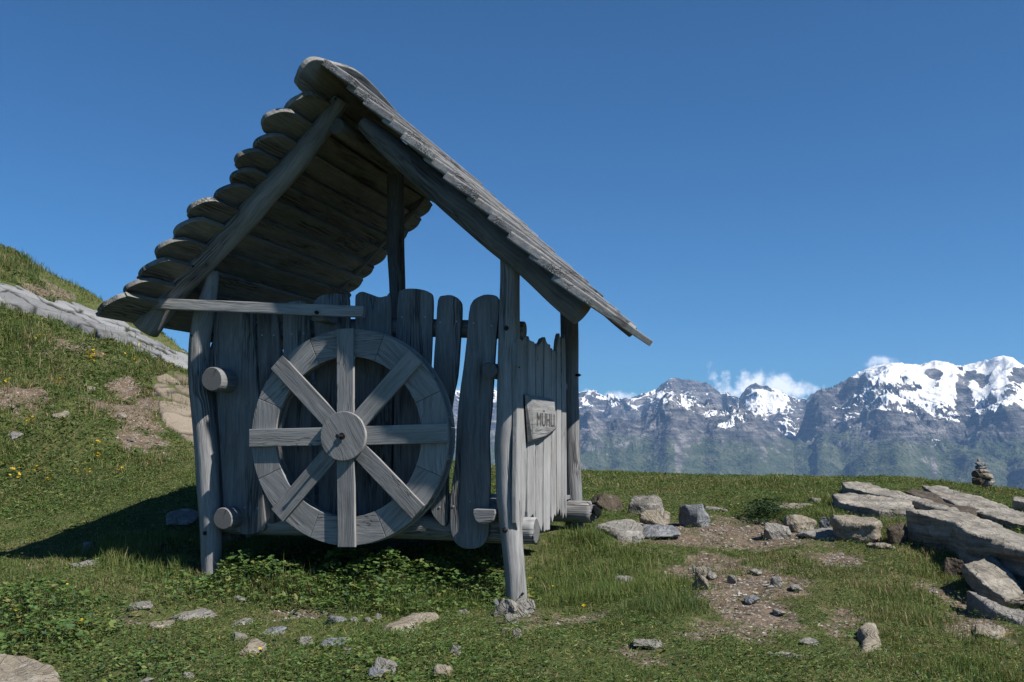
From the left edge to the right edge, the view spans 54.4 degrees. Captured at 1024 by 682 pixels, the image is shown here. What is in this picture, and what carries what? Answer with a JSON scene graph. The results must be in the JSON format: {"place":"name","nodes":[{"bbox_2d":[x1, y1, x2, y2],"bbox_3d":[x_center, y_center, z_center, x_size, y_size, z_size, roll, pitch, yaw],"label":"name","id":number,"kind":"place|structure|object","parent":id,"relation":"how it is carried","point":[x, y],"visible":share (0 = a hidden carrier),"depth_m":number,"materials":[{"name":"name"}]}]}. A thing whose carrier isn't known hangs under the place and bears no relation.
{"place":"outdoors","nodes":[
{"label":"outdoors","id":0,"kind":"place"},
{"bbox_2d":[0,243,1023,681],"bbox_3d":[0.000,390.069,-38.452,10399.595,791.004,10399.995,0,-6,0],"label":"ground","id":1,"kind":"structure","parent":0,"point":[126,389],"depth_m":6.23,"materials":[{"name":"green plant"}]},
{"bbox_2d":[7,431,22,439],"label":"stone","id":2,"kind":"object","parent":1,"relation":"on","point":[12,434],"visible":0.98,"depth_m":10.75,"materials":[{"name":"stone"}]},
{"bbox_2d":[0,653,60,681],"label":"rock","id":3,"kind":"object","parent":1,"relation":"on","point":[13,668],"visible":0.98,"depth_m":4.24,"materials":[{"name":"beige stone"}]},
{"bbox_2d":[52,411,69,417],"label":"stone","id":4,"kind":"object","parent":1,"relation":"on","point":[60,414],"visible":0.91,"depth_m":11.09,"materials":[{"name":"beige stone"}]},
{"bbox_2d":[69,560,94,566],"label":"stone","id":5,"kind":"object","parent":1,"relation":"on","point":[83,562],"visible":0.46,"depth_m":6.60,"materials":[{"name":"stone"}]},
{"bbox_2d":[82,542,93,552],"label":"stone","id":6,"kind":"object","parent":1,"relation":"on","point":[87,545],"visible":0.35,"depth_m":7.15,"materials":[{"name":"stone"}]},
{"bbox_2d":[0,283,187,368],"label":"rock face","id":7,"kind":"object","parent":1,"relation":"on","point":[86,318],"visible":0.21,"depth_m":15.17},
{"bbox_2d":[117,413,126,418],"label":"stone","id":8,"kind":"object","parent":1,"relation":"on","point":[122,415],"visible":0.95,"depth_m":11.59,"materials":[{"name":"beige stone"}]},
{"bbox_2d":[127,600,152,610],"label":"stone","id":9,"kind":"object","parent":1,"relation":"on","point":[141,604],"visible":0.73,"depth_m":5.34,"materials":[{"name":"stone"}]},
{"bbox_2d":[140,677,153,681],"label":"stone","id":10,"kind":"object","parent":1,"relation":"on","point":[148,679],"visible":1,"depth_m":4.02,"materials":[{"name":"stone"}]},
{"bbox_2d":[148,620,174,629],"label":"stone","id":11,"kind":"object","parent":1,"relation":"on","point":[165,622],"visible":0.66,"depth_m":5.02,"materials":[{"name":"beige stone"}]},
{"bbox_2d":[153,373,193,443],"bbox_3d":[-4.145,1.110,12.656,1.094,1.562,2.951,2,-6,-17],"label":"rock face","id":12,"kind":"object","parent":1,"relation":"on","point":[172,418],"visible":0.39,"depth_m":12.37},
{"bbox_2d":[165,508,198,524],"bbox_3d":[-2.594,1.384,7.832,0.257,0.113,0.351,0,-6,0],"label":"stone","id":13,"kind":"object","parent":1,"relation":"on","point":[185,515],"visible":0.94,"depth_m":7.81,"materials":[{"name":"stone"}]},
{"bbox_2d":[182,672,193,678],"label":"stone","id":14,"kind":"object","parent":1,"relation":"on","point":[186,674],"visible":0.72,"depth_m":4.05,"materials":[{"name":"stone"}]},
{"bbox_2d":[169,608,217,620],"bbox_3d":[-1.711,1.470,5.324,0.258,0.054,0.260,5,-8,-42],"label":"stone","id":15,"kind":"object","parent":1,"relation":"on","point":[201,612],"visible":0.65,"depth_m":5.28,"materials":[{"name":"stone"}]},
{"bbox_2d":[231,632,248,641],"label":"stone","id":16,"kind":"object","parent":1,"relation":"on","point":[240,635],"visible":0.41,"depth_m":4.70,"materials":[{"name":"stone"}]},
{"bbox_2d":[233,595,248,601],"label":"stone","id":17,"kind":"object","parent":1,"relation":"on","point":[235,597],"visible":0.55,"depth_m":5.71,"materials":[{"name":"stone"}]},
{"bbox_2d":[231,618,252,625],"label":"stone","id":18,"kind":"object","parent":1,"relation":"on","point":[244,622],"visible":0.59,"depth_m":5.11,"materials":[{"name":"stone"}]},
{"bbox_2d":[238,638,266,655],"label":"stone","id":19,"kind":"object","parent":1,"relation":"on","point":[254,644],"visible":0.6,"depth_m":4.40,"materials":[{"name":"beige stone"}]},
{"bbox_2d":[0,533,548,681],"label":"leafy weeds","id":20,"kind":"object","parent":1,"relation":"on","point":[407,563],"visible":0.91,"depth_m":5.70,"materials":[{"name":"green plant"}]},
{"bbox_2d":[262,626,286,634],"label":"stone","id":21,"kind":"object","parent":1,"relation":"on","point":[279,628],"visible":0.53,"depth_m":4.84,"materials":[{"name":"grey stone"}]},
{"bbox_2d":[299,636,312,644],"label":"stone","id":22,"kind":"object","parent":1,"relation":"on","point":[304,638],"visible":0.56,"depth_m":4.55,"materials":[{"name":"stone"}]},
{"bbox_2d":[316,637,348,647],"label":"stone","id":23,"kind":"object","parent":1,"relation":"on","point":[326,641],"visible":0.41,"depth_m":4.47,"materials":[{"name":"grey stone"}]},
{"bbox_2d":[327,615,346,623],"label":"stone","id":24,"kind":"object","parent":1,"relation":"on","point":[331,620],"visible":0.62,"depth_m":5.12,"materials":[{"name":"grey stone"}]},
{"bbox_2d":[95,56,652,601],"bbox_3d":[-0.741,0.033,7.043,3.135,3.378,2.795,-2,-6,15],"label":"mill hut","id":25,"kind":"object","parent":1,"relation":"on","point":[317,412],"visible":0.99,"depth_m":6.23,"materials":[{"name":"grey wood"}]},
{"bbox_2d":[368,667,383,678],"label":"stone","id":26,"kind":"object","parent":1,"relation":"on","point":[376,671],"visible":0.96,"depth_m":3.97,"materials":[{"name":"grey stone"}]},
{"bbox_2d":[374,613,381,619],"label":"stone","id":27,"kind":"object","parent":1,"relation":"on","point":[377,616],"visible":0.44,"depth_m":5.25,"materials":[{"name":"stone"}]},
{"bbox_2d":[373,657,396,673],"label":"stone","id":28,"kind":"object","parent":1,"relation":"on","point":[381,661],"visible":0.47,"depth_m":4.05,"materials":[{"name":"stone"}]},
{"bbox_2d":[381,612,438,633],"bbox_3d":[-0.523,1.488,5.091,0.280,0.164,0.763,-2,-6,16],"label":"rock","id":29,"kind":"object","parent":1,"relation":"on","point":[409,620],"visible":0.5,"depth_m":5.13,"materials":[{"name":"beige stone"}]},
{"bbox_2d":[433,664,453,678],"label":"stone","id":30,"kind":"object","parent":1,"relation":"on","point":[439,668],"visible":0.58,"depth_m":3.98,"materials":[{"name":"beige stone"}]},
{"bbox_2d":[450,643,460,654],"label":"stone","id":31,"kind":"object","parent":1,"relation":"on","point":[455,648],"visible":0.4,"depth_m":4.29,"materials":[{"name":"stone"}]},
{"bbox_2d":[492,599,498,605],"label":"stone","id":32,"kind":"object","parent":1,"relation":"on","point":[496,602],"visible":0.36,"depth_m":5.67,"materials":[{"name":"grey stone"}]},
{"bbox_2d":[493,598,518,616],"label":"stone","id":33,"kind":"object","parent":1,"relation":"on","point":[508,606],"visible":0.63,"depth_m":5.36,"materials":[{"name":"stone"}]},
{"bbox_2d":[3,334,1011,650],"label":"yellow flowers","id":34,"kind":"object","parent":1,"relation":"on","point":[121,466],"visible":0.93,"depth_m":9.93,"materials":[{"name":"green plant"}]},
{"bbox_2d":[503,614,518,623],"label":"stone","id":35,"kind":"object","parent":1,"relation":"on","point":[510,616],"visible":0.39,"depth_m":5.17,"materials":[{"name":"stone"}]},
{"bbox_2d":[512,628,521,637],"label":"stone","id":36,"kind":"object","parent":1,"relation":"on","point":[515,631],"visible":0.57,"depth_m":4.63,"materials":[{"name":"stone"}]},
{"bbox_2d":[515,598,535,617],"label":"stone","id":37,"kind":"object","parent":1,"relation":"on","point":[524,605],"visible":0.56,"depth_m":5.46,"materials":[{"name":"stone"}]},
{"bbox_2d":[114,434,991,664],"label":"gravel","id":38,"kind":"structure","parent":1,"relation":"on","point":[679,527],"depth_m":5.99,"materials":[{"name":"gravel"}]},
{"bbox_2d":[590,493,621,511],"bbox_3d":[0.860,1.551,9.086,0.344,0.328,0.273,0,-6,0],"label":"boulder","id":39,"kind":"object","parent":1,"relation":"on","point":[604,501],"visible":0.43,"depth_m":9.04,"materials":[{"name":"brown stone"}]},
{"bbox_2d":[596,519,643,542],"bbox_3d":[0.895,1.512,7.666,0.587,0.241,0.740,3,-6,-25],"label":"stone","id":40,"kind":"object","parent":1,"relation":"on","point":[623,529],"visible":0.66,"depth_m":7.65,"materials":[{"name":"grey stone"}]},
{"bbox_2d":[614,575,632,583],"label":"stone","id":41,"kind":"object","parent":1,"relation":"on","point":[622,576],"visible":0.34,"depth_m":6.40,"materials":[{"name":"stone"}]},
{"bbox_2d":[632,536,641,543],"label":"stone","id":42,"kind":"object","parent":1,"relation":"on","point":[635,538],"visible":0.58,"depth_m":7.34,"materials":[{"name":"stone"}]},
{"bbox_2d":[628,494,663,513],"bbox_3d":[1.178,1.526,8.730,0.328,0.354,0.267,0,-6,0],"label":"boulder","id":43,"kind":"object","parent":1,"relation":"on","point":[641,504],"visible":0.34,"depth_m":8.67,"materials":[{"name":"grey stone"}]},
{"bbox_2d":[633,639,661,649],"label":"stone","id":44,"kind":"object","parent":1,"relation":"on","point":[643,642],"visible":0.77,"depth_m":4.49,"materials":[{"name":"stone"}]},
{"bbox_2d":[639,510,669,525],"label":"stone","id":45,"kind":"object","parent":1,"relation":"on","point":[653,517],"visible":0.9,"depth_m":7.91,"materials":[{"name":"beige stone"}]},
{"bbox_2d":[642,524,680,538],"bbox_3d":[1.139,1.469,7.673,0.313,0.092,0.360,0,-6,0],"label":"stone slab","id":46,"kind":"object","parent":1,"relation":"on","point":[652,531],"depth_m":7.59,"materials":[{"name":"grey stone"}]},
{"bbox_2d":[678,504,709,526],"bbox_3d":[1.504,1.509,8.267,0.285,0.323,0.176,-4,-7,36],"label":"boulder","id":47,"kind":"object","parent":1,"relation":"on","point":[696,515],"visible":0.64,"depth_m":8.20,"materials":[{"name":"grey stone"}]},
{"bbox_2d":[692,575,708,589],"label":"stone","id":48,"kind":"object","parent":1,"relation":"on","point":[701,579],"visible":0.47,"depth_m":6.03,"materials":[{"name":"grey stone"}]},
{"bbox_2d":[695,566,706,579],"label":"stone","id":49,"kind":"object","parent":1,"relation":"on","point":[701,570],"visible":0.59,"depth_m":6.41,"materials":[{"name":"grey stone"}]},
{"bbox_2d":[707,572,716,579],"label":"stone","id":50,"kind":"object","parent":1,"relation":"on","point":[711,575],"visible":0.98,"depth_m":6.39,"materials":[{"name":"stone"}]},
{"bbox_2d":[705,506,727,511],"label":"stone","id":51,"kind":"object","parent":1,"relation":"on","point":[713,508],"visible":0.7,"depth_m":9.30,"materials":[{"name":"stone"}]},
{"bbox_2d":[727,575,736,583],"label":"stone","id":52,"kind":"object","parent":1,"relation":"on","point":[731,578],"visible":0.97,"depth_m":6.28,"materials":[{"name":"stone"}]},
{"bbox_2d":[744,595,760,603],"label":"stone","id":53,"kind":"object","parent":1,"relation":"on","point":[750,599],"visible":0.99,"depth_m":5.57,"materials":[{"name":"grey stone"}]},
{"bbox_2d":[749,569,761,575],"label":"stone","id":54,"kind":"object","parent":1,"relation":"on","point":[756,572],"visible":0.96,"depth_m":6.52,"materials":[{"name":"stone"}]},
{"bbox_2d":[740,497,794,522],"bbox_3d":[2.249,1.485,8.825,0.458,0.201,0.920,-1,-6,8],"label":"shrub","id":55,"kind":"object","parent":1,"relation":"on","point":[762,507],"visible":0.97,"depth_m":8.72,"materials":[{"name":"green plant"}]},
{"bbox_2d":[770,576,782,587],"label":"stone","id":56,"kind":"object","parent":1,"relation":"on","point":[775,581],"visible":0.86,"depth_m":5.98,"materials":[{"name":"stone"}]},
{"bbox_2d":[763,522,791,539],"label":"stone","id":57,"kind":"object","parent":1,"relation":"on","point":[775,531],"visible":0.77,"depth_m":7.62,"materials":[{"name":"stone"}]},
{"bbox_2d":[772,609,785,615],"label":"stone","id":58,"kind":"object","parent":1,"relation":"on","point":[776,612],"visible":0.97,"depth_m":5.30,"materials":[{"name":"stone"}]},
{"bbox_2d":[767,651,801,657],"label":"stone","id":59,"kind":"object","parent":1,"relation":"on","point":[786,653],"visible":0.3,"depth_m":4.40,"materials":[{"name":"stone"}]},
{"bbox_2d":[778,503,810,508],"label":"stone slab","id":60,"kind":"structure","parent":1,"relation":"on","point":[795,504],"depth_m":9.46,"materials":[{"name":"grey stone"}]},
{"bbox_2d":[790,584,801,590],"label":"stone","id":61,"kind":"object","parent":1,"relation":"on","point":[796,587],"visible":0.92,"depth_m":5.92,"materials":[{"name":"stone"}]},
{"bbox_2d":[783,514,816,532],"bbox_3d":[2.293,1.487,7.926,0.276,0.208,0.194,0,-6,0],"label":"stone slab","id":62,"kind":"object","parent":1,"relation":"on","point":[794,523],"depth_m":7.87,"materials":[{"name":"beige stone"}]},
{"bbox_2d":[799,637,818,644],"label":"stone","id":63,"kind":"object","parent":1,"relation":"on","point":[810,639],"visible":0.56,"depth_m":4.69,"materials":[{"name":"stone"}]},
{"bbox_2d":[808,497,820,503],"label":"stone","id":64,"kind":"object","parent":1,"relation":"on","point":[817,499],"visible":0.44,"depth_m":9.52,"materials":[{"name":"stone"}]},
{"bbox_2d":[797,528,836,539],"bbox_3d":[2.422,1.486,7.596,0.427,0.093,0.439,0,-6,0],"label":"stone slab","id":65,"kind":"object","parent":1,"relation":"on","point":[823,533],"depth_m":7.61,"materials":[{"name":"stone"}]},
{"bbox_2d":[819,517,830,528],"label":"stone","id":66,"kind":"object","parent":1,"relation":"on","point":[824,522],"visible":0.44,"depth_m":7.87,"materials":[{"name":"grey stone"}]},
{"bbox_2d":[830,514,881,543],"bbox_3d":[2.587,1.462,7.449,0.372,0.299,0.431,0,-6,0],"label":"rock slab","id":67,"kind":"object","parent":1,"relation":"on","point":[854,528],"visible":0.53,"depth_m":7.33,"materials":[{"name":"beige stone"}]},
{"bbox_2d":[856,622,880,652],"bbox_3d":[1.704,1.488,4.781,0.215,0.187,0.710,-2,-6,18],"label":"stone","id":68,"kind":"object","parent":1,"relation":"on","point":[867,635],"visible":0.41,"depth_m":4.77,"materials":[{"name":"beige stone"}]},
{"bbox_2d":[832,493,914,517],"bbox_3d":[3.233,1.575,8.886,0.628,0.380,1.215,0,-6,0],"label":"rock slab","id":69,"kind":"object","parent":1,"relation":"on","point":[867,504],"visible":0.41,"depth_m":8.74,"materials":[{"name":"grey stone"}]},
{"bbox_2d":[866,541,894,548],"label":"stone","id":70,"kind":"object","parent":1,"relation":"on","point":[882,545],"visible":0.89,"depth_m":7.06,"materials":[{"name":"grey stone"}]},
{"bbox_2d":[886,521,907,545],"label":"stone","id":71,"kind":"object","parent":1,"relation":"on","point":[898,533],"visible":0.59,"depth_m":7.16,"materials":[{"name":"stone"}]},
{"bbox_2d":[840,482,959,511],"bbox_3d":[3.534,1.601,9.225,0.416,0.493,2.492,0,-6,0],"label":"rock slab","id":72,"kind":"object","parent":1,"relation":"on","point":[861,488],"visible":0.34,"depth_m":9.31,"materials":[{"name":"grey stone"}]},
{"bbox_2d":[905,488,978,515],"bbox_3d":[3.861,1.539,8.977,0.411,0.339,1.799,0,-6,4],"label":"rock slab","id":73,"kind":"object","parent":1,"relation":"on","point":[933,497],"visible":0.29,"depth_m":9.12,"materials":[{"name":"grey stone"}]},
{"bbox_2d":[942,557,963,577],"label":"boulder","id":74,"kind":"object","parent":1,"relation":"on","point":[953,566],"visible":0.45,"depth_m":6.25,"materials":[{"name":"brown stone"}]},
{"bbox_2d":[906,509,1023,588],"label":"rock slab","id":75,"kind":"object","parent":1,"relation":"on","point":[967,537],"visible":0.62,"depth_m":6.65,"materials":[{"name":"grey stone"}]},
{"bbox_2d":[922,485,1023,530],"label":"rock slab","id":76,"kind":"object","parent":1,"relation":"on","point":[996,512],"visible":0.34,"depth_m":8.65,"materials":[{"name":"grey stone"}]},
{"bbox_2d":[972,478,984,484],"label":"cairn stone","id":77,"kind":"object","parent":1,"relation":"on","point":[978,481],"visible":1,"depth_m":9.68,"materials":[{"name":"grey stone"}]},
{"bbox_2d":[982,479,994,486],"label":"cairn stone","id":78,"kind":"object","parent":1,"relation":"on","point":[989,482],"visible":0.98,"depth_m":9.69,"materials":[{"name":"stone"}]},
{"bbox_2d":[981,473,992,478],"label":"cairn stone","id":79,"kind":"object","parent":78,"relation":"on","point":[986,476],"visible":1,"depth_m":9.66,"materials":[{"name":"beige stone"}]},
{"bbox_2d":[971,470,983,477],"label":"cairn stone","id":80,"kind":"object","parent":79,"relation":"on","point":[976,473],"visible":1,"depth_m":9.69,"materials":[{"name":"grey stone"}]},
{"bbox_2d":[978,469,989,473],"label":"cairn stone","id":81,"kind":"object","parent":80,"relation":"on","point":[983,471],"visible":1,"depth_m":9.69,"materials":[{"name":"grey stone"}]},
{"bbox_2d":[975,465,986,468],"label":"cairn stone","id":82,"kind":"object","parent":81,"relation":"on","point":[980,467],"visible":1,"depth_m":9.71,"materials":[{"name":"grey stone"}]},
{"bbox_2d":[974,462,986,465],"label":"cairn stone","id":83,"kind":"object","parent":82,"relation":"on","point":[980,463],"visible":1,"depth_m":9.70,"materials":[{"name":"grey stone"}]},
{"bbox_2d":[974,623,1005,639],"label":"stone","id":84,"kind":"object","parent":1,"relation":"on","point":[993,630],"visible":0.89,"depth_m":5.00,"materials":[{"name":"beige stone"}]},
{"bbox_2d":[961,555,1023,608],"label":"rock slab","id":85,"kind":"object","parent":1,"relation":"on","point":[990,577],"visible":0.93,"depth_m":5.79,"materials":[{"name":"grey stone"}]},
{"bbox_2d":[966,591,1023,625],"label":"rock slab","id":86,"kind":"object","parent":1,"relation":"on","point":[984,606],"visible":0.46,"depth_m":5.37,"materials":[{"name":"stone"}]},
{"bbox_2d":[1012,496,1023,511],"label":"rock slab","id":87,"kind":"object","parent":1,"relation":"on","point":[1018,503],"visible":0.54,"depth_m":8.91,"materials":[{"name":"grey stone"}]},
{"bbox_2d":[0,0,1023,398],"label":"sky","id":88,"kind":"structure","parent":0,"point":[795,198],"materials":[{"name":"blue"}]},
{"bbox_2d":[452,356,1023,489],"bbox_3d":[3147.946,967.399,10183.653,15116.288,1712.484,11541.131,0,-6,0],"label":"mountains","id":89,"kind":"structure","parent":0,"point":[934,419],"depth_m":9306.39,"materials":[{"name":"grey stone"}]}
]}

